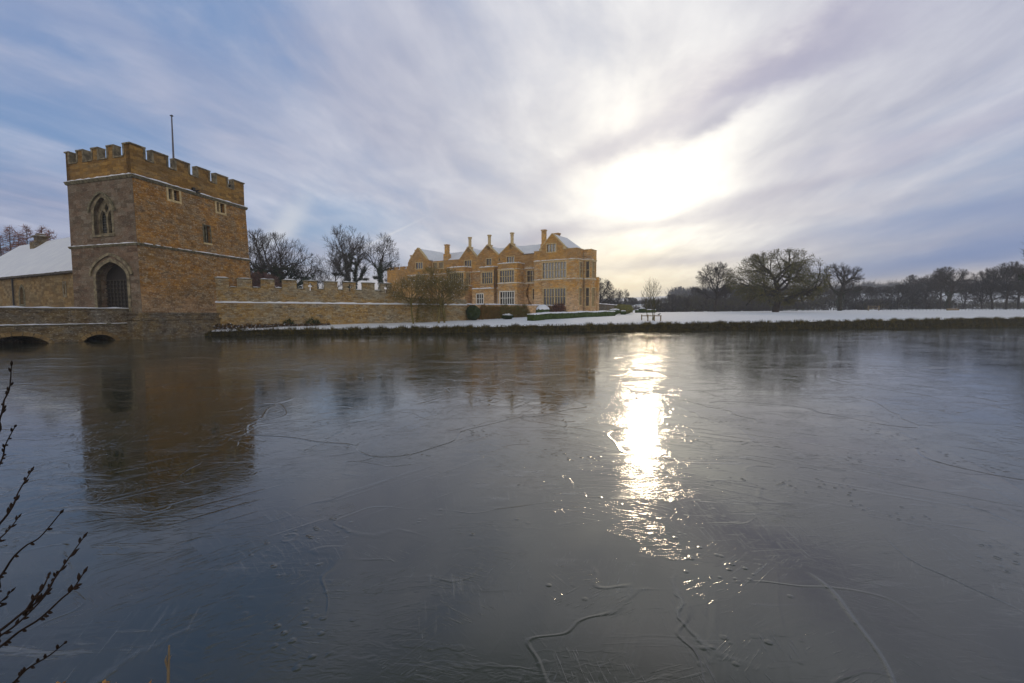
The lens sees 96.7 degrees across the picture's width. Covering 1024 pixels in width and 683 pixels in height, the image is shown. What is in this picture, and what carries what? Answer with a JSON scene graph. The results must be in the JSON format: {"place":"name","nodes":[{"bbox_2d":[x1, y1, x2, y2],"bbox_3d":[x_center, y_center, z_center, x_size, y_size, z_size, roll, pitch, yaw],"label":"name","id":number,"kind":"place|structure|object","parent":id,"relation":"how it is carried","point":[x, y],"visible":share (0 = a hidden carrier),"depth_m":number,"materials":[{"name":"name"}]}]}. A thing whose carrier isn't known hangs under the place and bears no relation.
{"place":"outdoors","nodes":[
{"label":"outdoors","id":0,"kind":"place"},
{"bbox_2d":[0,321,1023,682],"bbox_3d":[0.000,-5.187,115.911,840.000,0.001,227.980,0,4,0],"label":"frozen water","id":1,"kind":"structure","parent":0,"point":[842,505],"depth_m":4.70,"materials":[{"name":"grey ice"}]},
{"bbox_2d":[0,306,128,342],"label":"stone bridge","id":2,"kind":"structure","parent":1,"relation":"in","point":[43,324],"depth_m":31.04,"materials":[{"name":"brown stone"}]},
{"bbox_2d":[63,115,250,339],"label":"gatehouse tower","id":3,"kind":"structure","parent":1,"relation":"in","point":[158,245],"depth_m":35.81,"materials":[{"name":"brown stone"}]},
{"bbox_2d":[87,191,115,237],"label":"traceried window","id":4,"kind":"structure","parent":3,"relation":"in","point":[105,213],"depth_m":35.16,"materials":[{"name":"grey stone"}]},
{"bbox_2d":[166,187,181,203],"bbox_3d":[-27.586,-11.886,36.956,0.423,1.190,1.302,1,4,12],"label":"window","id":5,"kind":"structure","parent":3,"relation":"in","point":[171,194],"depth_m":36.92,"materials":[{"name":"stone"}]},
{"bbox_2d":[202,224,211,243],"bbox_3d":[-26.896,-9.417,39.959,0.425,1.650,0.871,1,4,12],"label":"window","id":6,"kind":"structure","parent":3,"relation":"in","point":[205,233],"depth_m":39.95,"materials":[{"name":"stone"}]},
{"bbox_2d":[215,201,226,215],"bbox_3d":[-26.658,-12.163,41.420,0.423,1.190,1.209,1,4,12],"label":"window","id":7,"kind":"structure","parent":3,"relation":"in","point":[218,207],"depth_m":41.39,"materials":[{"name":"stone"}]},
{"bbox_2d":[0,0,1023,297],"label":"sky","id":8,"kind":"structure","parent":0,"point":[667,140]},
{"bbox_2d":[204,315,1023,335],"bbox_3d":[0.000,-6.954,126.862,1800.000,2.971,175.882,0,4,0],"label":"moat bank","id":9,"kind":"structure","parent":0,"point":[787,327],"depth_m":51.77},
{"bbox_2d":[212,290,1023,331],"bbox_3d":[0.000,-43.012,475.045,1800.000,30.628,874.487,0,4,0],"label":"snow field","id":10,"kind":"structure","parent":0,"point":[784,316],"depth_m":64.47,"materials":[{"name":"white snow"}]},
{"bbox_2d":[0,235,10,255],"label":"larch tree","id":11,"kind":"object","parent":10,"relation":"on","point":[3,252],"visible":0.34,"depth_m":91.06,"materials":[{"name":"brown plant"}]},
{"bbox_2d":[1,225,17,253],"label":"larch tree","id":12,"kind":"object","parent":10,"relation":"on","point":[10,234],"visible":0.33,"depth_m":93.67,"materials":[{"name":"brown plant"}]},
{"bbox_2d":[6,230,26,252],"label":"larch tree","id":13,"kind":"object","parent":10,"relation":"on","point":[19,243],"visible":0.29,"depth_m":88.65,"materials":[{"name":"brown plant"}]},
{"bbox_2d":[16,224,33,245],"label":"larch tree","id":14,"kind":"object","parent":10,"relation":"on","point":[26,231],"visible":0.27,"depth_m":91.78,"materials":[{"name":"brown plant"}]},
{"bbox_2d":[0,233,73,306],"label":"stable range","id":15,"kind":"structure","parent":10,"relation":"on","point":[37,272],"depth_m":44.25,"materials":[{"name":"snow"}]},
{"bbox_2d":[18,284,25,305],"bbox_3d":[-47.684,-4.513,44.484,1.539,2.140,0.335,2,4,27],"label":"arched window","id":16,"kind":"structure","parent":15,"relation":"in","point":[24,298],"depth_m":44.38,"materials":[{"name":"stone"}]},
{"bbox_2d":[62,281,66,296],"bbox_3d":[-39.290,-4.584,39.975,0.750,1.400,0.055,2,4,27],"label":"slit window","id":17,"kind":"structure","parent":15,"relation":"in","point":[63,282],"depth_m":39.91,"materials":[{"name":"grey stone"}]},
{"bbox_2d":[33,225,47,237],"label":"larch tree","id":18,"kind":"object","parent":10,"relation":"on","point":[40,231],"visible":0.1,"depth_m":92.55,"materials":[{"name":"brown plant"}]},
{"bbox_2d":[44,229,56,240],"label":"larch tree","id":19,"kind":"object","parent":10,"relation":"on","point":[49,233],"visible":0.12,"depth_m":88.78,"materials":[{"name":"brown plant"}]},
{"bbox_2d":[250,270,281,287],"bbox_3d":[-33.445,-5.944,59.903,7.168,6.830,7.893,2,4,32],"label":"bare shrub","id":20,"kind":"object","parent":10,"relation":"on","point":[255,278],"visible":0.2,"depth_m":59.36,"materials":[{"name":"brown plant"}]},
{"bbox_2d":[214,323,330,329],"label":"brambles","id":21,"kind":"object","parent":10,"relation":"on","point":[229,326],"visible":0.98,"depth_m":42.08,"materials":[{"name":"brown plant"}]},
{"bbox_2d":[247,229,300,282],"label":"ivy clad tree","id":22,"kind":"object","parent":10,"relation":"on","point":[256,268],"visible":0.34,"depth_m":76.32,"materials":[{"name":"brown plant"}]},
{"bbox_2d":[250,231,315,287],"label":"ivy clad tree","id":23,"kind":"object","parent":10,"relation":"on","point":[290,275],"visible":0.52,"depth_m":78.94,"materials":[{"name":"brown plant"}]},
{"bbox_2d":[306,264,330,288],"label":"bare tree","id":24,"kind":"object","parent":10,"relation":"on","point":[317,274],"visible":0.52,"depth_m":83.56,"materials":[{"name":"plant"}]},
{"bbox_2d":[314,247,351,286],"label":"bare tree","id":25,"kind":"object","parent":10,"relation":"on","point":[345,255],"visible":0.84,"depth_m":87.54,"materials":[{"name":"plant"}]},
{"bbox_2d":[214,276,466,327],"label":"curtain wall","id":26,"kind":"structure","parent":10,"relation":"on","point":[244,302],"depth_m":45.10,"materials":[{"name":"stone"}]},
{"bbox_2d":[281,317,293,325],"bbox_3d":[-21.466,-1.921,43.622,1.191,1.037,0.627,-3,5,-43],"label":"creeper","id":27,"kind":"object","parent":26,"relation":"attached to","point":[287,322],"visible":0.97,"depth_m":43.64,"materials":[{"name":"green plant"}]},
{"bbox_2d":[305,317,319,325],"bbox_3d":[-19.666,-2.032,44.742,1.569,0.989,0.647,-2,4,-28],"label":"creeper","id":28,"kind":"object","parent":26,"relation":"attached to","point":[313,322],"visible":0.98,"depth_m":44.71,"materials":[{"name":"green plant"}]},
{"bbox_2d":[416,292,446,321],"bbox_3d":[-9.081,-3.820,51.058,3.874,3.392,0.672,-2,4,-32],"label":"ivy","id":29,"kind":"object","parent":26,"relation":"attached to","point":[425,306],"visible":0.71,"depth_m":50.89,"materials":[{"name":"green plant"}]},
{"bbox_2d":[320,225,365,287],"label":"ivy clad tree","id":30,"kind":"object","parent":10,"relation":"on","point":[352,250],"visible":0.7,"depth_m":90.01,"materials":[{"name":"brown plant"}]},
{"bbox_2d":[340,237,375,288],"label":"ivy clad tree","id":31,"kind":"object","parent":10,"relation":"on","point":[355,273],"visible":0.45,"depth_m":95.51,"materials":[{"name":"brown plant"}]},
{"bbox_2d":[356,233,400,289],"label":"ivy clad tree","id":32,"kind":"object","parent":10,"relation":"on","point":[381,270],"visible":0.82,"depth_m":91.89,"materials":[{"name":"brown plant"}]},
{"bbox_2d":[384,263,401,285],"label":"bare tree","id":33,"kind":"object","parent":10,"relation":"on","point":[385,280],"visible":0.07,"depth_m":132.82,"materials":[{"name":"plant"}]},
{"bbox_2d":[386,273,438,323],"bbox_3d":[-10.428,-4.402,47.906,5.264,5.866,5.009,-2,4,-27],"label":"tree","id":34,"kind":"object","parent":10,"relation":"on","point":[405,284],"visible":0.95,"depth_m":47.40,"materials":[{"name":"brown plant"}]},
{"bbox_2d":[410,265,470,322],"bbox_3d":[-7.514,-5.032,49.205,6.515,6.904,6.817,-1,4,-23],"label":"tree","id":35,"kind":"object","parent":10,"relation":"on","point":[442,277],"visible":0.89,"depth_m":48.16,"materials":[{"name":"brown plant"}]},
{"bbox_2d":[422,277,468,322],"bbox_3d":[-7.194,-4.512,49.783,5.106,5.690,4.858,3,5,39],"label":"tree","id":36,"kind":"object","parent":10,"relation":"on","point":[454,295],"visible":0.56,"depth_m":49.36,"materials":[{"name":"brown plant"}]},
{"bbox_2d":[465,305,480,319],"bbox_3d":[-4.594,-3.377,53.514,1.872,1.930,1.837,0,4,0],"label":"green shrub","id":37,"kind":"object","parent":10,"relation":"on","point":[473,312],"visible":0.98,"depth_m":52.92,"materials":[{"name":"green plant"}]},
{"bbox_2d":[387,229,598,311],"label":"manor house","id":38,"kind":"structure","parent":10,"relation":"on","point":[553,268],"depth_m":92.45,"materials":[{"name":"stone"}]},
{"bbox_2d":[415,262,422,269],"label":"window","id":39,"kind":"structure","parent":38,"relation":"in","point":[419,264],"depth_m":108.51,"materials":[{"name":"glass"}]},
{"bbox_2d":[448,272,463,284],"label":"window","id":40,"kind":"structure","parent":38,"relation":"in","point":[459,272],"depth_m":99.76,"materials":[{"name":"glass"}]},
{"bbox_2d":[464,259,471,266],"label":"window","id":41,"kind":"structure","parent":38,"relation":"in","point":[466,263],"depth_m":101.42,"materials":[{"name":"glass"}]},
{"bbox_2d":[466,272,470,284],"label":"window","id":42,"kind":"structure","parent":38,"relation":"in","point":[467,274],"depth_m":100.03,"materials":[{"name":"glass"}]},
{"bbox_2d":[476,293,483,303],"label":"window","id":43,"kind":"structure","parent":38,"relation":"in","point":[480,296],"depth_m":97.21,"materials":[{"name":"white glass"}]},
{"bbox_2d":[481,271,492,283],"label":"window","id":44,"kind":"structure","parent":38,"relation":"in","point":[487,277],"depth_m":96.52,"materials":[{"name":"glass"}]},
{"bbox_2d":[486,258,491,265],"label":"window","id":45,"kind":"structure","parent":38,"relation":"in","point":[489,260],"depth_m":98.09,"materials":[{"name":"glass"}]},
{"bbox_2d":[499,269,514,282],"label":"window","id":46,"kind":"structure","parent":38,"relation":"in","point":[505,276],"depth_m":92.44,"materials":[{"name":"glass"}]},
{"bbox_2d":[499,291,514,303],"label":"window","id":47,"kind":"structure","parent":38,"relation":"in","point":[507,297],"depth_m":92.58,"materials":[{"name":"grey glass"}]},
{"bbox_2d":[506,256,514,262],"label":"window","id":48,"kind":"structure","parent":38,"relation":"in","point":[510,258],"depth_m":94.98,"materials":[{"name":"glass"}]},
{"bbox_2d":[526,270,533,282],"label":"window","id":49,"kind":"structure","parent":38,"relation":"in","point":[530,272],"depth_m":92.51,"materials":[{"name":"glass"}]},
{"bbox_2d":[546,243,555,252],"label":"window","id":50,"kind":"structure","parent":38,"relation":"in","point":[552,246],"depth_m":87.27,"materials":[{"name":"glass"}]},
{"bbox_2d":[542,261,566,278],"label":"window","id":51,"kind":"structure","parent":38,"relation":"in","point":[558,269],"depth_m":87.05,"materials":[{"name":"glass"}]},
{"bbox_2d":[543,287,565,304],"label":"window","id":52,"kind":"structure","parent":38,"relation":"in","point":[551,296],"depth_m":87.41,"materials":[{"name":"glass"}]},
{"bbox_2d":[579,287,581,305],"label":"window","id":53,"kind":"structure","parent":38,"relation":"in","point":[580,296],"depth_m":86.20,"materials":[{"name":"stone"}]},
{"bbox_2d":[579,261,582,278],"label":"window","id":54,"kind":"structure","parent":38,"relation":"in","point":[579,261],"depth_m":85.83,"materials":[{"name":"stone"}]},
{"bbox_2d":[585,260,589,277],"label":"window","id":55,"kind":"structure","parent":38,"relation":"in","point":[587,264],"depth_m":86.33,"materials":[{"name":"glass"}]},
{"bbox_2d":[585,287,589,306],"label":"window","id":56,"kind":"structure","parent":38,"relation":"in","point":[587,289],"depth_m":86.61,"materials":[{"name":"glass"}]},
{"bbox_2d":[591,287,595,306],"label":"window","id":57,"kind":"structure","parent":38,"relation":"in","point":[592,298],"depth_m":87.10,"materials":[{"name":"stone"}]},
{"bbox_2d":[592,261,595,278],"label":"window","id":58,"kind":"structure","parent":38,"relation":"in","point":[593,263],"depth_m":87.16,"materials":[{"name":"stone"}]},
{"bbox_2d":[501,313,513,318],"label":"shrub","id":59,"kind":"object","parent":10,"relation":"on","point":[507,316],"visible":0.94,"depth_m":56.95,"materials":[{"name":"green plant"}]},
{"bbox_2d":[496,303,530,318],"bbox_3d":[0.368,-4.355,63.521,1.255,2.310,9.240,2,4,29],"label":"hedge","id":60,"kind":"object","parent":10,"relation":"on","point":[517,310],"visible":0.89,"depth_m":63.59,"materials":[{"name":"plant"}]},
{"bbox_2d":[467,303,565,319],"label":"clipped hedge","id":61,"kind":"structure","parent":10,"relation":"on","point":[532,308],"depth_m":64.26,"materials":[{"name":"green plant"}]},
{"bbox_2d":[479,304,502,319],"bbox_3d":[-2.668,-3.850,58.175,1.072,2.145,5.516,2,4,29],"label":"creeper","id":62,"kind":"object","parent":61,"relation":"attached to","point":[493,312],"visible":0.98,"depth_m":57.81,"materials":[{"name":"brown plant"}]},
{"bbox_2d":[536,304,549,312],"bbox_3d":[4.248,-4.192,62.842,1.949,1.846,1.977,0,4,0],"label":"topiary ball","id":63,"kind":"object","parent":10,"relation":"on","point":[541,308],"visible":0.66,"depth_m":62.18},
{"bbox_2d":[552,302,566,311],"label":"border shrub","id":64,"kind":"object","parent":10,"relation":"on","point":[560,307],"visible":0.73,"depth_m":77.22,"materials":[{"name":"brown plant"}]},
{"bbox_2d":[527,310,614,320],"bbox_3d":[9.164,-3.680,63.127,1.080,1.361,24.993,2,4,34],"label":"clipped hedge","id":65,"kind":"object","parent":10,"relation":"on","point":[550,315],"visible":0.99,"depth_m":59.28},
{"bbox_2d":[599,277,614,303],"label":"bare tree","id":66,"kind":"object","parent":10,"relation":"on","point":[608,285],"visible":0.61,"depth_m":147.96,"materials":[{"name":"brown plant"}]},
{"bbox_2d":[601,297,620,304],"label":"undergrowth","id":67,"kind":"object","parent":10,"relation":"on","point":[612,301],"visible":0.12,"depth_m":169.12,"materials":[{"name":"brown plant"}]},
{"bbox_2d":[609,308,619,314],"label":"shrub","id":68,"kind":"object","parent":10,"relation":"on","point":[617,311],"visible":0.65,"depth_m":83.13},
{"bbox_2d":[599,303,632,312],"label":"garden wall","id":69,"kind":"structure","parent":10,"relation":"on","point":[606,307],"depth_m":97.59,"materials":[{"name":"stone"}]},
{"bbox_2d":[611,288,623,303],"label":"bare tree","id":70,"kind":"object","parent":10,"relation":"on","point":[619,297],"visible":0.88,"depth_m":163.74,"materials":[{"name":"grey plant"}]},
{"bbox_2d":[614,304,632,313],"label":"green shrub","id":71,"kind":"object","parent":10,"relation":"on","point":[628,309],"visible":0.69,"depth_m":90.55,"materials":[{"name":"green plant"}]},
{"bbox_2d":[617,289,629,304],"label":"bare tree","id":72,"kind":"object","parent":10,"relation":"on","point":[626,296],"visible":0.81,"depth_m":164.11,"materials":[{"name":"grey plant"}]},
{"bbox_2d":[623,297,639,307],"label":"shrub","id":73,"kind":"object","parent":10,"relation":"on","point":[633,300],"visible":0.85,"depth_m":227.72,"materials":[{"name":"grey plant"}]},
{"bbox_2d":[638,307,645,312],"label":"topiary ball","id":74,"kind":"object","parent":10,"relation":"on","point":[641,310],"visible":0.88,"depth_m":111.18,"materials":[{"name":"green plant"}]},
{"bbox_2d":[622,298,667,304],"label":"hedgerow","id":75,"kind":"object","parent":10,"relation":"on","point":[662,300],"visible":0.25,"depth_m":364.00,"materials":[{"name":"grey plant"}]},
{"bbox_2d":[635,309,655,312],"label":"clipped hedge","id":76,"kind":"object","parent":10,"relation":"on","point":[636,310],"visible":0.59,"depth_m":112.99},
{"bbox_2d":[641,315,661,320],"bbox_3d":[16.329,-2.687,53.436,1.770,0.933,1.770,-1,4,-10],"label":"tree guard","id":77,"kind":"object","parent":10,"relation":"on","point":[651,315],"visible":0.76,"depth_m":52.61,"materials":[{"name":"brown wood"}]},
{"bbox_2d":[642,277,662,319],"bbox_3d":[16.288,-4.892,53.303,2.514,5.649,2.579,2,4,27],"label":"young tree","id":78,"kind":"object","parent":10,"relation":"on","point":[653,300],"visible":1,"depth_m":53.27,"materials":[{"name":"plant"}]},
{"bbox_2d":[661,294,682,311],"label":"bare tree","id":79,"kind":"object","parent":10,"relation":"on","point":[672,301],"visible":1,"depth_m":163.51,"materials":[{"name":"grey plant"}]},
{"bbox_2d":[674,286,684,296],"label":"distant house","id":80,"kind":"structure","parent":10,"relation":"on","point":[681,288],"depth_m":421.27,"materials":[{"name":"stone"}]},
{"bbox_2d":[683,298,689,311],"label":"bare tree","id":81,"kind":"object","parent":10,"relation":"on","point":[685,300],"visible":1,"depth_m":119.44,"materials":[{"name":"grey plant"}]},
{"bbox_2d":[685,286,709,298],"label":"bare tree","id":82,"kind":"object","parent":10,"relation":"on","point":[694,289],"visible":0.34,"depth_m":187.89,"materials":[{"name":"grey plant"}]},
{"bbox_2d":[641,294,773,311],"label":"undergrowth","id":83,"kind":"object","parent":10,"relation":"on","point":[660,308],"visible":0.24,"depth_m":179.22,"materials":[{"name":"grey plant"}]},
{"bbox_2d":[695,261,735,311],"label":"bare tree","id":84,"kind":"object","parent":10,"relation":"on","point":[722,289],"visible":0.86,"depth_m":126.11,"materials":[{"name":"grey plant"}]},
{"bbox_2d":[662,292,774,303],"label":"woodland","id":85,"kind":"object","parent":10,"relation":"on","point":[685,298],"depth_m":237.03,"materials":[{"name":"grey plant"}]},
{"bbox_2d":[723,248,832,311],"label":"oak tree","id":86,"kind":"object","parent":10,"relation":"on","point":[799,279],"visible":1,"depth_m":100.30,"materials":[{"name":"brown plant"}]},
{"bbox_2d":[676,287,960,311],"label":"undergrowth","id":87,"kind":"object","parent":10,"relation":"on","point":[697,303],"visible":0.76,"depth_m":169.51,"materials":[{"name":"brown plant"}]},
{"bbox_2d":[664,277,1017,297],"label":"woodland","id":88,"kind":"object","parent":10,"relation":"on","point":[863,284],"visible":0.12,"depth_m":431.78,"materials":[{"name":"grey plant"}]},
{"bbox_2d":[821,261,864,310],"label":"bare tree","id":89,"kind":"object","parent":10,"relation":"on","point":[840,294],"visible":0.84,"depth_m":120.55,"materials":[{"name":"brown plant"}]},
{"bbox_2d":[829,288,859,306],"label":"bare tree","id":90,"kind":"object","parent":10,"relation":"on","point":[847,297],"visible":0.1,"depth_m":176.34,"materials":[{"name":"grey plant"}]},
{"bbox_2d":[846,285,878,309],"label":"bare tree","id":91,"kind":"object","parent":10,"relation":"on","point":[870,291],"visible":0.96,"depth_m":164.27,"materials":[{"name":"grey plant"}]},
{"bbox_2d":[872,286,893,309],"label":"bare tree","id":92,"kind":"object","parent":10,"relation":"on","point":[880,291],"visible":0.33,"depth_m":179.72,"materials":[{"name":"grey plant"}]},
{"bbox_2d":[878,284,914,309],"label":"bare tree","id":93,"kind":"object","parent":10,"relation":"on","point":[902,290],"visible":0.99,"depth_m":169.05,"materials":[{"name":"grey plant"}]},
{"bbox_2d":[899,274,929,309],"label":"bare tree","id":94,"kind":"object","parent":10,"relation":"on","point":[910,280],"visible":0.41,"depth_m":176.24,"materials":[{"name":"grey plant"}]},
{"bbox_2d":[907,277,938,308],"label":"bare tree","id":95,"kind":"object","parent":10,"relation":"on","point":[924,297],"visible":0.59,"depth_m":167.79,"materials":[{"name":"grey plant"}]},
{"bbox_2d":[921,266,960,308],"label":"bare tree","id":96,"kind":"object","parent":10,"relation":"on","point":[936,290],"visible":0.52,"depth_m":159.38,"materials":[{"name":"grey plant"}]},
{"bbox_2d":[930,268,971,308],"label":"bare tree","id":97,"kind":"object","parent":10,"relation":"on","point":[952,282],"visible":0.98,"depth_m":136.50,"materials":[{"name":"grey plant"}]},
{"bbox_2d":[883,306,1023,310],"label":"estate railing","id":98,"kind":"object","parent":10,"relation":"on","point":[979,308],"visible":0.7,"depth_m":120.06,"materials":[{"name":"metal"}]},
{"bbox_2d":[953,279,983,308],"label":"bare tree","id":99,"kind":"object","parent":10,"relation":"on","point":[970,296],"visible":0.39,"depth_m":170.75,"materials":[{"name":"grey plant"}]},
{"bbox_2d":[935,300,1023,308],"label":"undergrowth","id":100,"kind":"object","parent":10,"relation":"on","point":[997,304],"visible":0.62,"depth_m":183.01,"materials":[{"name":"grey plant"}]},
{"bbox_2d":[959,283,999,307],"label":"bare tree","id":101,"kind":"object","parent":10,"relation":"on","point":[973,287],"visible":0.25,"depth_m":168.48,"materials":[{"name":"grey plant"}]},
{"bbox_2d":[963,267,1017,307],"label":"bare tree","id":102,"kind":"object","parent":10,"relation":"on","point":[991,298],"visible":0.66,"depth_m":137.71,"materials":[{"name":"grey plant"}]},
{"bbox_2d":[982,260,1023,308],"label":"bare tree","id":103,"kind":"object","parent":10,"relation":"on","point":[997,273],"visible":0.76,"depth_m":133.43,"materials":[{"name":"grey plant"}]},
{"bbox_2d":[988,264,1023,308],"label":"bare tree","id":104,"kind":"object","parent":10,"relation":"on","point":[1017,299],"visible":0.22,"depth_m":136.91,"materials":[{"name":"grey plant"}]},
{"bbox_2d":[1008,267,1023,296],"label":"bare tree","id":105,"kind":"object","parent":10,"relation":"on","point":[1017,288],"visible":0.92,"depth_m":129.19,"materials":[{"name":"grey plant"}]},
{"bbox_2d":[1016,252,1023,281],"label":"bare tree","id":106,"kind":"object","parent":10,"relation":"on","point":[1021,277],"visible":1,"depth_m":76.78,"materials":[{"name":"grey plant"}]},
{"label":"near bank","id":107,"kind":"structure","parent":0,"visible":0},
{"bbox_2d":[0,361,87,682],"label":"alder shrub","id":108,"kind":"object","parent":107,"relation":"on","point":[37,598],"visible":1,"depth_m":1.53,"materials":[{"name":"brown plant"}]},
{"bbox_2d":[164,645,170,682],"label":"dry stalk","id":109,"kind":"object","parent":107,"relation":"on","point":[167,662],"visible":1,"depth_m":1.83,"materials":[{"name":"brown plant"}]}
]}

